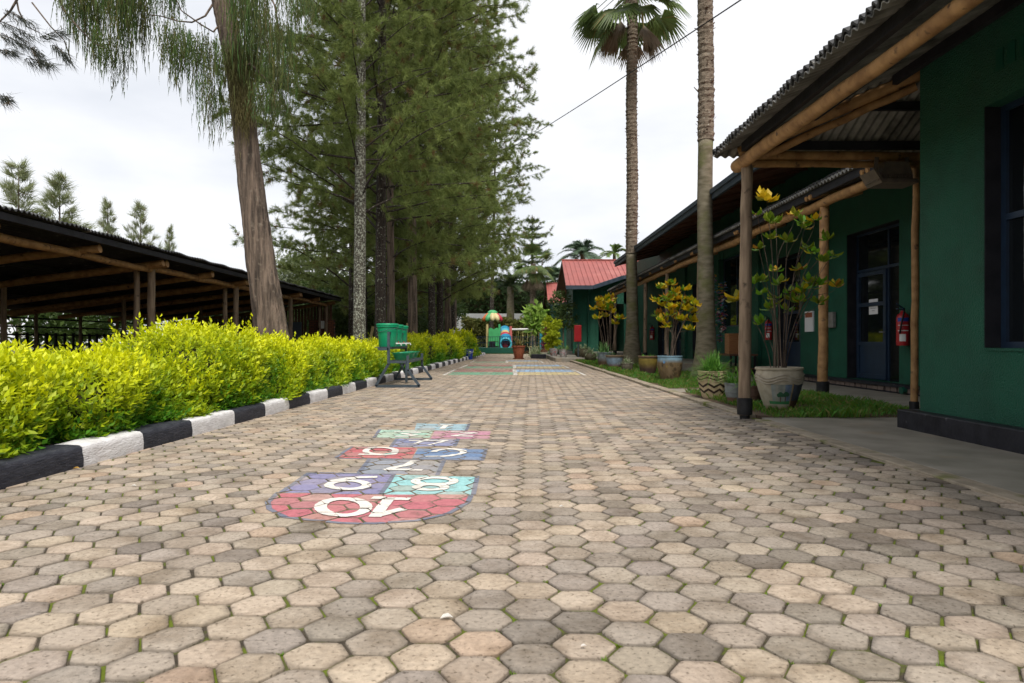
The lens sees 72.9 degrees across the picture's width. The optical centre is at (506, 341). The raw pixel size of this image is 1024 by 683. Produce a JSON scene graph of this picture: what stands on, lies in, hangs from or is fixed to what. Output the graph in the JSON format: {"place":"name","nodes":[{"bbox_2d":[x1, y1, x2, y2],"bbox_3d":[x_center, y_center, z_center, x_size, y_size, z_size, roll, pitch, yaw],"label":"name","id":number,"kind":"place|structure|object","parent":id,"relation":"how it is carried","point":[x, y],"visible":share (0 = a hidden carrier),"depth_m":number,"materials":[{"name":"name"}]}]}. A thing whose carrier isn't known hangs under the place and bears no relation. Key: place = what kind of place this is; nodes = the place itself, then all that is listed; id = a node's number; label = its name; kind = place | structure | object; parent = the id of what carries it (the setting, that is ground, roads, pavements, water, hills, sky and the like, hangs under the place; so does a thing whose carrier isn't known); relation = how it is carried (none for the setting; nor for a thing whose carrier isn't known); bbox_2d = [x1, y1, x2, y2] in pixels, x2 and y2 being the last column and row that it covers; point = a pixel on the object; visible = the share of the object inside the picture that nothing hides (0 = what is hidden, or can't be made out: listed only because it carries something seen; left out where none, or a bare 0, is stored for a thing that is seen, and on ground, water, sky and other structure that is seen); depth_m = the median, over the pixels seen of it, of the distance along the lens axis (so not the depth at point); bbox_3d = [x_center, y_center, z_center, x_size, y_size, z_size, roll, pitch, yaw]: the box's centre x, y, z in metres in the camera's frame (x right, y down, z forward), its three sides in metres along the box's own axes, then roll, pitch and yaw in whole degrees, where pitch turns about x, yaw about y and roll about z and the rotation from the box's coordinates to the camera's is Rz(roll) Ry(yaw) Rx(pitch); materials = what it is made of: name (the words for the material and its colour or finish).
{"place":"outdoors","nodes":[
{"label":"outdoors","id":0,"kind":"place"},
{"bbox_2d":[10,343,132,352],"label":"ground","id":1,"kind":"structure","parent":0,"point":[42,347],"depth_m":126.99,"materials":[{"name":"brown soil"}]},
{"bbox_2d":[417,291,468,333],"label":"dark bush","id":2,"kind":"object","parent":1,"relation":"on","point":[460,309],"visible":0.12,"depth_m":58.11,"materials":[{"name":"green plant"}]},
{"bbox_2d":[369,278,557,312],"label":"ivy screen","id":3,"kind":"object","parent":1,"relation":"on","point":[483,305],"visible":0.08,"depth_m":77.25,"materials":[{"name":"green plant"}]},
{"bbox_2d":[457,313,524,330],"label":"boundary wall","id":4,"kind":"structure","parent":1,"relation":"on","point":[481,315],"depth_m":76.00,"materials":[{"name":"white paint"}]},
{"bbox_2d":[459,316,529,350],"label":"hedge","id":5,"kind":"object","parent":1,"relation":"on","point":[477,326],"visible":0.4,"depth_m":70.02,"materials":[{"name":"green plant"}]},
{"bbox_2d":[456,11,554,341],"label":"casuarina tree","id":6,"kind":"object","parent":1,"relation":"on","point":[513,185],"visible":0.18,"depth_m":65.81,"materials":[{"name":"green plant"}]},
{"bbox_2d":[494,274,537,323],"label":"feather palm","id":7,"kind":"object","parent":1,"relation":"on","point":[509,282],"visible":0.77,"depth_m":70.69,"materials":[{"name":"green plant"}]},
{"bbox_2d":[504,218,557,303],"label":"tiered pine","id":8,"kind":"object","parent":1,"relation":"on","point":[524,261],"visible":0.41,"depth_m":71.69,"materials":[{"name":"green plant"}]},
{"bbox_2d":[520,299,549,352],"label":"young tree","id":9,"kind":"object","parent":1,"relation":"on","point":[533,319],"visible":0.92,"depth_m":55.62,"materials":[{"name":"green plant"}]},
{"bbox_2d":[541,315,562,350],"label":"yellow green bush","id":10,"kind":"object","parent":1,"relation":"on","point":[552,333],"visible":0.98,"depth_m":39.24,"materials":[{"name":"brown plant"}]},
{"bbox_2d":[542,283,565,348],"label":"red roofed house","id":11,"kind":"structure","parent":1,"relation":"on","point":[550,288],"depth_m":59.88,"materials":[{"name":"black"}]},
{"bbox_2d":[545,290,579,346],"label":"slim tree","id":12,"kind":"object","parent":1,"relation":"on","point":[563,315],"visible":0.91,"depth_m":41.43,"materials":[{"name":"green plant"}]},
{"bbox_2d":[554,239,604,266],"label":"feather palm","id":13,"kind":"object","parent":1,"relation":"on","point":[581,251],"visible":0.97,"depth_m":65.42,"materials":[{"name":"green plant"}]},
{"bbox_2d":[599,244,625,258],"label":"feather palm","id":14,"kind":"object","parent":1,"relation":"on","point":[615,249],"visible":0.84,"depth_m":69.78,"materials":[{"name":"green plant"}]},
{"bbox_2d":[570,360,1023,505],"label":"walkway edging","id":15,"kind":"object","parent":1,"relation":"on","point":[997,492],"visible":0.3,"depth_m":6.19,"materials":[{"name":"concrete"}]},
{"bbox_2d":[37,352,484,447],"bbox_3d":[-20.864,0.870,26.000,38.272,0.060,60.000,0,0,0],"label":"planting bed","id":16,"kind":"object","parent":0,"point":[66,440],"visible":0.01,"depth_m":5.77,"materials":[{"name":"soil"}]},
{"bbox_2d":[0,157,54,340],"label":"young conifer","id":17,"kind":"object","parent":16,"relation":"on","point":[22,174],"visible":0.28,"depth_m":35.88,"materials":[{"name":"green plant"}]},
{"bbox_2d":[0,339,76,458],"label":"hedge shrub","id":18,"kind":"object","parent":16,"relation":"on","point":[23,430],"visible":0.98,"depth_m":5.31,"materials":[{"name":"green plant"}]},
{"bbox_2d":[7,309,129,352],"bbox_3d":[-18.492,-1.401,28.853,5.682,5.225,5.735,0,0,0],"label":"garden bush","id":19,"kind":"object","parent":16,"relation":"on","point":[52,323],"visible":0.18,"depth_m":27.86,"materials":[{"name":"green plant"}]},
{"bbox_2d":[34,171,113,341],"bbox_3d":[-24.471,-4.263,38.120,6.048,10.726,6.520,0,0,0],"label":"young conifer","id":20,"kind":"object","parent":16,"relation":"on","point":[55,197],"visible":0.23,"depth_m":37.76,"materials":[{"name":"green plant"}]},
{"bbox_2d":[46,313,146,347],"bbox_3d":[-19.304,-1.160,32.865,5.279,4.744,6.326,0,0,0],"label":"garden bush","id":21,"kind":"object","parent":16,"relation":"on","point":[101,332],"visible":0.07,"depth_m":32.34,"materials":[{"name":"green plant"}]},
{"bbox_2d":[94,195,119,340],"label":"young conifer","id":22,"kind":"object","parent":16,"relation":"on","point":[107,226],"visible":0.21,"depth_m":41.83,"materials":[{"name":"green plant"}]},
{"bbox_2d":[1,330,222,443],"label":"hedge shrub","id":23,"kind":"object","parent":16,"relation":"on","point":[108,391],"visible":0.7,"depth_m":6.45,"materials":[{"name":"green plant"}]},
{"bbox_2d":[121,197,162,325],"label":"young conifer","id":24,"kind":"object","parent":16,"relation":"on","point":[139,209],"visible":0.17,"depth_m":44.85,"materials":[{"name":"green plant"}]},
{"bbox_2d":[0,0,322,339],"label":"weeping tree","id":25,"kind":"object","parent":16,"relation":"on","point":[266,300],"visible":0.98,"depth_m":13.10,"materials":[{"name":"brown plant"}]},
{"bbox_2d":[160,222,176,325],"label":"young conifer","id":26,"kind":"object","parent":16,"relation":"on","point":[172,246],"visible":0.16,"depth_m":47.96,"materials":[{"name":"green plant"}]},
{"bbox_2d":[0,205,343,350],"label":"open shed","id":27,"kind":"structure","parent":16,"relation":"on","point":[47,265],"depth_m":18.41,"materials":[{"name":"brown wood"}]},
{"bbox_2d":[93,312,273,411],"bbox_3d":[-4.171,0.230,9.050,1.905,1.288,2.650,0,0,0],"label":"hedge shrub","id":28,"kind":"object","parent":16,"relation":"on","point":[238,381],"visible":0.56,"depth_m":8.56,"materials":[{"name":"green plant"}]},
{"bbox_2d":[232,329,329,399],"bbox_3d":[-4.114,0.325,11.431,2.063,1.099,3.530,0,0,0],"label":"hedge shrub","id":29,"kind":"object","parent":16,"relation":"on","point":[292,372],"visible":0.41,"depth_m":10.98,"materials":[{"name":"green plant"}]},
{"bbox_2d":[275,241,348,292],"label":"broadleaf tree","id":30,"kind":"object","parent":16,"relation":"on","point":[287,275],"visible":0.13,"depth_m":46.53,"materials":[{"name":"green plant"}]},
{"bbox_2d":[294,331,370,386],"bbox_3d":[-4.022,0.321,14.436,2.072,1.109,3.487,0,0,0],"label":"hedge shrub","id":31,"kind":"object","parent":16,"relation":"on","point":[339,363],"visible":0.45,"depth_m":13.81,"materials":[{"name":"green plant"}]},
{"bbox_2d":[294,283,374,341],"bbox_3d":[-9.953,-1.198,39.941,6.679,4.815,6.307,0,0,0],"label":"dark bush","id":32,"kind":"object","parent":16,"relation":"on","point":[337,313],"visible":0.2,"depth_m":39.20,"materials":[{"name":"green plant"}]},
{"bbox_2d":[295,270,395,341],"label":"broadleaf tree","id":33,"kind":"object","parent":16,"relation":"on","point":[305,283],"visible":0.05,"depth_m":42.62,"materials":[{"name":"green plant"}]},
{"bbox_2d":[230,0,465,340],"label":"casuarina tree","id":34,"kind":"object","parent":16,"relation":"on","point":[304,249],"visible":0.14,"depth_m":30.68,"materials":[{"name":"green plant"}]},
{"bbox_2d":[266,0,459,341],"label":"casuarina tree","id":35,"kind":"object","parent":16,"relation":"on","point":[342,291],"visible":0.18,"depth_m":33.38,"materials":[{"name":"green plant"}]},
{"bbox_2d":[338,334,393,376],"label":"hedge shrub","id":36,"kind":"object","parent":16,"relation":"on","point":[369,354],"visible":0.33,"depth_m":16.73,"materials":[{"name":"green plant"}]},
{"bbox_2d":[303,6,463,322],"bbox_3d":[-6.634,-11.168,38.767,9.054,24.336,10.234,0,0,0],"label":"casuarina tree","id":37,"kind":"object","parent":16,"relation":"on","point":[325,211],"visible":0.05,"depth_m":37.25,"materials":[{"name":"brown plant"}]},
{"bbox_2d":[278,0,492,322],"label":"casuarina tree","id":38,"kind":"object","parent":16,"relation":"on","point":[392,247],"visible":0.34,"depth_m":25.25,"materials":[{"name":"green plant"}]},
{"bbox_2d":[367,336,412,371],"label":"hedge shrub","id":39,"kind":"object","parent":16,"relation":"on","point":[396,366],"visible":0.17,"depth_m":19.60,"materials":[{"name":"green plant"}]},
{"bbox_2d":[368,332,430,366],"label":"hedge shrub","id":40,"kind":"object","parent":16,"relation":"on","point":[417,344],"visible":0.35,"depth_m":23.81,"materials":[{"name":"green plant"}]},
{"bbox_2d":[367,296,436,335],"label":"dark bush","id":41,"kind":"object","parent":16,"relation":"on","point":[404,319],"visible":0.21,"depth_m":51.62,"materials":[{"name":"green plant"}]},
{"bbox_2d":[347,45,486,324],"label":"casuarina tree","id":42,"kind":"object","parent":16,"relation":"on","point":[424,305],"visible":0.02,"depth_m":47.06,"materials":[{"name":"green plant"}]},
{"bbox_2d":[407,331,448,362],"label":"hedge shrub","id":43,"kind":"object","parent":16,"relation":"on","point":[437,349],"visible":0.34,"depth_m":28.37,"materials":[{"name":"green plant"}]},
{"bbox_2d":[421,328,466,359],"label":"hedge shrub","id":44,"kind":"object","parent":16,"relation":"on","point":[454,343],"visible":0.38,"depth_m":33.76,"materials":[{"name":"green plant"}]},
{"bbox_2d":[443,327,481,356],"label":"hedge shrub","id":45,"kind":"object","parent":16,"relation":"on","point":[470,343],"visible":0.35,"depth_m":41.14,"materials":[{"name":"green plant"}]},
{"bbox_2d":[0,0,873,343],"label":"sky","id":46,"kind":"structure","parent":0,"point":[145,144],"materials":[{"name":"white"}]},
{"bbox_2d":[0,354,1023,682],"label":"paving","id":47,"kind":"structure","parent":0,"point":[632,424],"depth_m":3.21,"materials":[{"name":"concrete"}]},
{"bbox_2d":[0,353,484,489],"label":"kerb","id":48,"kind":"structure","parent":47,"relation":"on","point":[48,460],"depth_m":6.48,"materials":[{"name":"black paint"}]},
{"bbox_2d":[209,0,479,341],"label":"casuarina tree","id":49,"kind":"object","parent":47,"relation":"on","point":[356,85],"visible":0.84,"depth_m":18.69,"materials":[{"name":"green plant"}]},
{"bbox_2d":[215,0,538,338],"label":"casuarina tree","id":50,"kind":"object","parent":47,"relation":"on","point":[443,173],"visible":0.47,"depth_m":21.51,"materials":[{"name":"green plant"}]},
{"bbox_2d":[265,423,490,523],"bbox_3d":[-0.852,0.996,6.133,1.352,0.014,4.700,0,0,0],"label":"hopscotch game","id":51,"kind":"object","parent":47,"relation":"on","point":[383,512],"visible":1,"depth_m":4.80,"materials":[{"name":"paint"}]},
{"bbox_2d":[374,332,432,387],"bbox_3d":[-2.406,0.389,16.625,1.056,1.218,3.005,0,0,0],"label":"washing stand frame","id":52,"kind":"object","parent":47,"relation":"on","point":[406,362],"visible":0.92,"depth_m":15.12,"materials":[{"name":"grey metal"}]},
{"bbox_2d":[376,323,401,346],"bbox_3d":[-2.675,-0.149,15.594,0.502,0.522,0.518,0,0,-35],"label":"water bucket","id":53,"kind":"object","parent":52,"relation":"on","point":[383,329],"visible":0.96,"depth_m":15.43,"materials":[{"name":"green plastic"}]},
{"bbox_2d":[297,0,531,336],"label":"casuarina tree","id":54,"kind":"object","parent":47,"relation":"on","point":[412,304],"visible":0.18,"depth_m":28.68,"materials":[{"name":"green plant"}]},
{"bbox_2d":[322,0,538,336],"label":"casuarina tree","id":55,"kind":"object","parent":47,"relation":"on","point":[466,245],"visible":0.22,"depth_m":33.35,"materials":[{"name":"green plant"}]},
{"bbox_2d":[496,0,740,156],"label":"overhead cable","id":56,"kind":"object","parent":55,"relation":"attached to","point":[642,64],"visible":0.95,"depth_m":16.79,"materials":[{"name":"black rubber"}]},
{"bbox_2d":[348,6,532,334],"bbox_3d":[-3.522,-12.341,37.697,10.227,26.682,9.302,0,0,-18],"label":"casuarina tree","id":57,"kind":"object","parent":47,"relation":"on","point":[468,283],"visible":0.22,"depth_m":37.46,"materials":[{"name":"green plant"}]},
{"bbox_2d":[399,1,520,332],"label":"casuarina tree","id":58,"kind":"object","parent":47,"relation":"on","point":[447,283],"visible":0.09,"depth_m":41.29,"materials":[{"name":"green plant"}]},
{"bbox_2d":[417,16,520,329],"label":"casuarina tree","id":59,"kind":"object","parent":47,"relation":"on","point":[485,289],"visible":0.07,"depth_m":51.01,"materials":[{"name":"green plant"}]},
{"bbox_2d":[418,3,527,329],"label":"casuarina tree","id":60,"kind":"object","parent":47,"relation":"on","point":[518,228],"visible":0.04,"depth_m":45.88,"materials":[{"name":"green plant"}]},
{"bbox_2d":[2,421,1022,675],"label":"moss","id":61,"kind":"object","parent":47,"relation":"on","point":[638,525],"visible":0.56,"depth_m":3.13,"materials":[{"name":"green plant"}]},
{"bbox_2d":[477,336,547,353],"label":"play platform","id":62,"kind":"structure","parent":47,"relation":"on","point":[497,350],"depth_m":59.00,"materials":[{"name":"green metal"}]},
{"bbox_2d":[482,310,511,347],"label":"play slide","id":63,"kind":"object","parent":62,"relation":"on","point":[495,333],"visible":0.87,"depth_m":60.88,"materials":[{"name":"multicoloured plastic"}]},
{"bbox_2d":[443,369,584,374],"bbox_3d":[0.230,0.999,22.850,4.350,0.010,4.100,0,0,0],"label":"painted play grid","id":64,"kind":"object","parent":47,"relation":"on","point":[483,372],"visible":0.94,"depth_m":22.51,"materials":[{"name":"paint"}]},
{"bbox_2d":[460,365,568,367],"bbox_3d":[0.290,0.999,28.100,4.230,0.009,3.800,0,0,0],"label":"painted play grid","id":65,"kind":"object","parent":47,"relation":"on","point":[502,366],"visible":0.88,"depth_m":28.00,"materials":[{"name":"paint"}]},
{"bbox_2d":[512,346,525,358],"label":"terracotta pot","id":66,"kind":"object","parent":47,"relation":"on","point":[518,351],"visible":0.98,"depth_m":40.03,"materials":[{"name":"ceramic"}]},
{"bbox_2d":[512,242,554,349],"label":"fan palm","id":67,"kind":"object","parent":47,"relation":"on","point":[533,283],"visible":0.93,"depth_m":61.51,"materials":[{"name":"green plant"}]},
{"bbox_2d":[574,325,580,356],"bbox_3d":[3.685,-0.030,36.002,0.370,1.660,0.235,0,0,0],"label":"hose cabinet","id":68,"kind":"object","parent":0,"point":[577,333],"visible":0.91,"depth_m":35.88,"materials":[{"name":"red metal"}]},
{"bbox_2d":[540,351,737,371],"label":"terrace","id":69,"kind":"structure","parent":0,"point":[687,364],"depth_m":34.40,"materials":[{"name":"concrete"}]},
{"bbox_2d":[556,259,637,352],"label":"red roofed house","id":70,"kind":"structure","parent":69,"relation":"on","point":[584,283],"depth_m":42.00,"materials":[{"name":"black"}]},
{"bbox_2d":[598,307,613,350],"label":"dark doorway","id":71,"kind":"structure","parent":70,"relation":"in","point":[606,325],"depth_m":45.00,"materials":[{"name":"black"}]},
{"bbox_2d":[574,358,919,418],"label":"grass","id":72,"kind":"structure","parent":0,"point":[832,406],"depth_m":10.33,"materials":[{"name":"green plant"}]},
{"bbox_2d":[605,355,623,366],"bbox_3d":[3.916,0.730,25.200,0.680,0.480,0.680,0,0,0],"label":"flower pot","id":73,"kind":"object","parent":72,"relation":"on","point":[614,360],"visible":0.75,"depth_m":24.96,"materials":[{"name":"ceramic"}]},
{"bbox_2d":[589,293,626,354],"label":"croton plant","id":74,"kind":"object","parent":73,"relation":"on","point":[608,300],"visible":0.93,"depth_m":27.39,"materials":[{"name":"yellow plant"}]},
{"bbox_2d":[572,0,692,363],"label":"fan palm","id":75,"kind":"object","parent":72,"relation":"on","point":[606,32],"visible":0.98,"depth_m":28.70,"materials":[{"name":"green plant"}]},
{"bbox_2d":[638,356,656,372],"bbox_3d":[4.056,0.685,19.900,0.580,0.570,0.580,0,0,0],"label":"flower pot","id":76,"kind":"object","parent":72,"relation":"on","point":[647,364],"visible":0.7,"depth_m":19.69,"materials":[{"name":"ceramic"}]},
{"bbox_2d":[657,355,682,379],"bbox_3d":[3.999,0.655,17.000,0.614,0.630,0.616,0,0,0],"label":"flower pot","id":77,"kind":"object","parent":72,"relation":"on","point":[669,366],"visible":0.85,"depth_m":16.76,"materials":[{"name":"ceramic"}]},
{"bbox_2d":[650,278,701,355],"bbox_3d":[4.129,-0.602,16.959,1.191,1.927,1.101,0,0,0],"label":"croton plant","id":78,"kind":"object","parent":77,"relation":"on","point":[673,309],"visible":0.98,"depth_m":16.88,"materials":[{"name":"yellow plant"}]},
{"bbox_2d":[690,0,716,376],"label":"fan palm","id":79,"kind":"object","parent":72,"relation":"on","point":[706,336],"visible":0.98,"depth_m":18.03,"materials":[{"name":"brown palm bark"}]},
{"bbox_2d":[697,370,727,398],"bbox_3d":[3.533,0.733,11.900,0.522,0.475,0.520,0,0,0],"label":"striped pot","id":80,"kind":"object","parent":72,"relation":"on","point":[715,389],"visible":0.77,"depth_m":11.71,"materials":[{"name":"ceramic"}]},
{"bbox_2d":[681,348,737,386],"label":"grass plant","id":81,"kind":"object","parent":80,"relation":"on","point":[711,364],"depth_m":11.78,"materials":[{"name":"green plant"}]},
{"bbox_2d":[724,382,737,402],"bbox_3d":[3.589,0.807,10.900,0.330,0.325,0.330,0,0,0],"label":"flower pot","id":82,"kind":"object","parent":72,"relation":"on","point":[731,394],"visible":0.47,"depth_m":10.79,"materials":[{"name":"ceramic"}]},
{"bbox_2d":[754,366,804,411],"bbox_3d":[3.833,0.662,9.750,0.661,0.615,0.659,0,0,0],"label":"painted pot","id":83,"kind":"object","parent":72,"relation":"on","point":[780,387],"visible":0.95,"depth_m":9.52,"materials":[{"name":"ceramic"}]},
{"bbox_2d":[724,186,843,367],"bbox_3d":[3.931,-0.929,9.809,1.746,2.661,0.701,0,0,0],"label":"croton plant","id":84,"kind":"object","parent":83,"relation":"on","point":[769,217],"visible":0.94,"depth_m":9.76,"materials":[{"name":"green plant"}]},
{"bbox_2d":[605,369,1023,494],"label":"walkway","id":85,"kind":"structure","parent":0,"point":[1001,469],"depth_m":6.63,"materials":[{"name":"concrete"}]},
{"bbox_2d":[717,353,757,374],"bbox_3d":[6.700,0.663,20.500,0.800,0.626,1.800,0,0,0],"label":"veranda table","id":86,"kind":"object","parent":85,"relation":"on","point":[736,355],"visible":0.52,"depth_m":19.66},
{"bbox_2d":[725,333,738,353],"bbox_3d":[6.570,0.054,20.200,0.300,0.588,0.400,0,0,0],"label":"wooden box","id":87,"kind":"object","parent":86,"relation":"on","point":[731,343],"visible":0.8,"depth_m":20.00,"materials":[{"name":"brown wood"}]},
{"bbox_2d":[607,160,919,396],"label":"long building","id":88,"kind":"structure","parent":85,"relation":"on","point":[857,347],"depth_m":15.92,"materials":[{"name":"green painted plaster"},{"name":"dark glass"},{"name":"blue painted timber"}]},
{"bbox_2d":[658,293,664,354],"bbox_3d":[7.645,-0.810,33.650,0.270,2.980,1.500,0,0,0],"label":"door","id":89,"kind":"structure","parent":88,"relation":"in","point":[661,331],"depth_m":34.39,"materials":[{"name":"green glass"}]},
{"bbox_2d":[673,289,680,355],"bbox_3d":[7.645,-0.810,30.550,0.270,2.980,1.500,0,0,0],"label":"door","id":90,"kind":"structure","parent":88,"relation":"in","point":[678,343],"depth_m":31.14,"materials":[{"name":"green wood"}]},
{"bbox_2d":[693,284,696,358],"bbox_3d":[7.612,-0.810,27.250,0.205,2.975,1.494,0,0,0],"label":"door","id":91,"kind":"structure","parent":88,"relation":"in","point":[695,285],"depth_m":27.99,"materials":[{"name":"green glass"}]},
{"bbox_2d":[719,253,727,332],"bbox_3d":[6.567,-1.470,20.993,0.281,2.460,0.260,0,0,0],"label":"fabric string","id":92,"kind":"object","parent":88,"relation":"hanging from","point":[723,327],"visible":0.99,"depth_m":21.00,"materials":[{"name":"black"}]},
{"bbox_2d":[716,254,739,328],"bbox_3d":[7.610,-1.675,23.200,0.300,2.450,2.900,0,0,0],"label":"window","id":93,"kind":"structure","parent":88,"relation":"in","point":[731,265],"depth_m":23.72,"materials":[{"name":"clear glass"}]},
{"bbox_2d":[764,315,771,339],"bbox_3d":[7.363,-0.398,19.539,0.249,0.697,0.201,0,0,-25],"label":"fire extinguisher","id":94,"kind":"object","parent":88,"relation":"attached to","point":[768,326],"visible":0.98,"depth_m":19.46,"materials":[{"name":"red metal"}]},
{"bbox_2d":[778,252,799,366],"bbox_3d":[7.645,-0.750,18.450,0.270,3.100,1.500,0,0,0],"label":"door","id":95,"kind":"structure","parent":88,"relation":"in","point":[794,354],"depth_m":18.84,"materials":[{"name":"blue glass"}]},
{"bbox_2d":[805,311,813,331],"bbox_3d":[7.476,-0.500,17.125,0.042,0.500,0.450,0,0,0],"label":"wall poster","id":96,"kind":"object","parent":88,"relation":"attached to","point":[809,321],"depth_m":17.08,"materials":[{"name":"white paper"}]},
{"bbox_2d":[847,219,898,381],"bbox_3d":[7.645,-0.775,14.275,0.270,3.150,2.050,0,0,0],"label":"door","id":97,"kind":"structure","parent":88,"relation":"in","point":[872,350],"depth_m":14.59,"materials":[{"name":"blue glass"}]},
{"bbox_2d":[896,303,909,345],"bbox_3d":[7.360,-0.320,12.907,0.279,0.780,0.225,0,0,-25],"label":"fire extinguisher","id":98,"kind":"object","parent":88,"relation":"attached to","point":[902,328],"visible":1,"depth_m":12.83,"materials":[{"name":"red metal"}]},
{"bbox_2d":[712,0,1023,454],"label":"green building","id":99,"kind":"structure","parent":85,"relation":"on","point":[933,90],"depth_m":7.07,"materials":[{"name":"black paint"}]},
{"bbox_2d":[860,157,918,188],"bbox_3d":[4.880,-2.179,8.860,0.560,0.367,0.360,0,0,0],"label":"floodlight","id":100,"kind":"object","parent":99,"relation":"attached to","point":[891,175],"visible":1,"depth_m":8.76,"materials":[{"name":"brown metal"}]},
{"bbox_2d":[980,96,1023,350],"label":"window","id":101,"kind":"structure","parent":99,"relation":"in","point":[1004,125],"depth_m":6.74,"materials":[{"name":"blue glass"}]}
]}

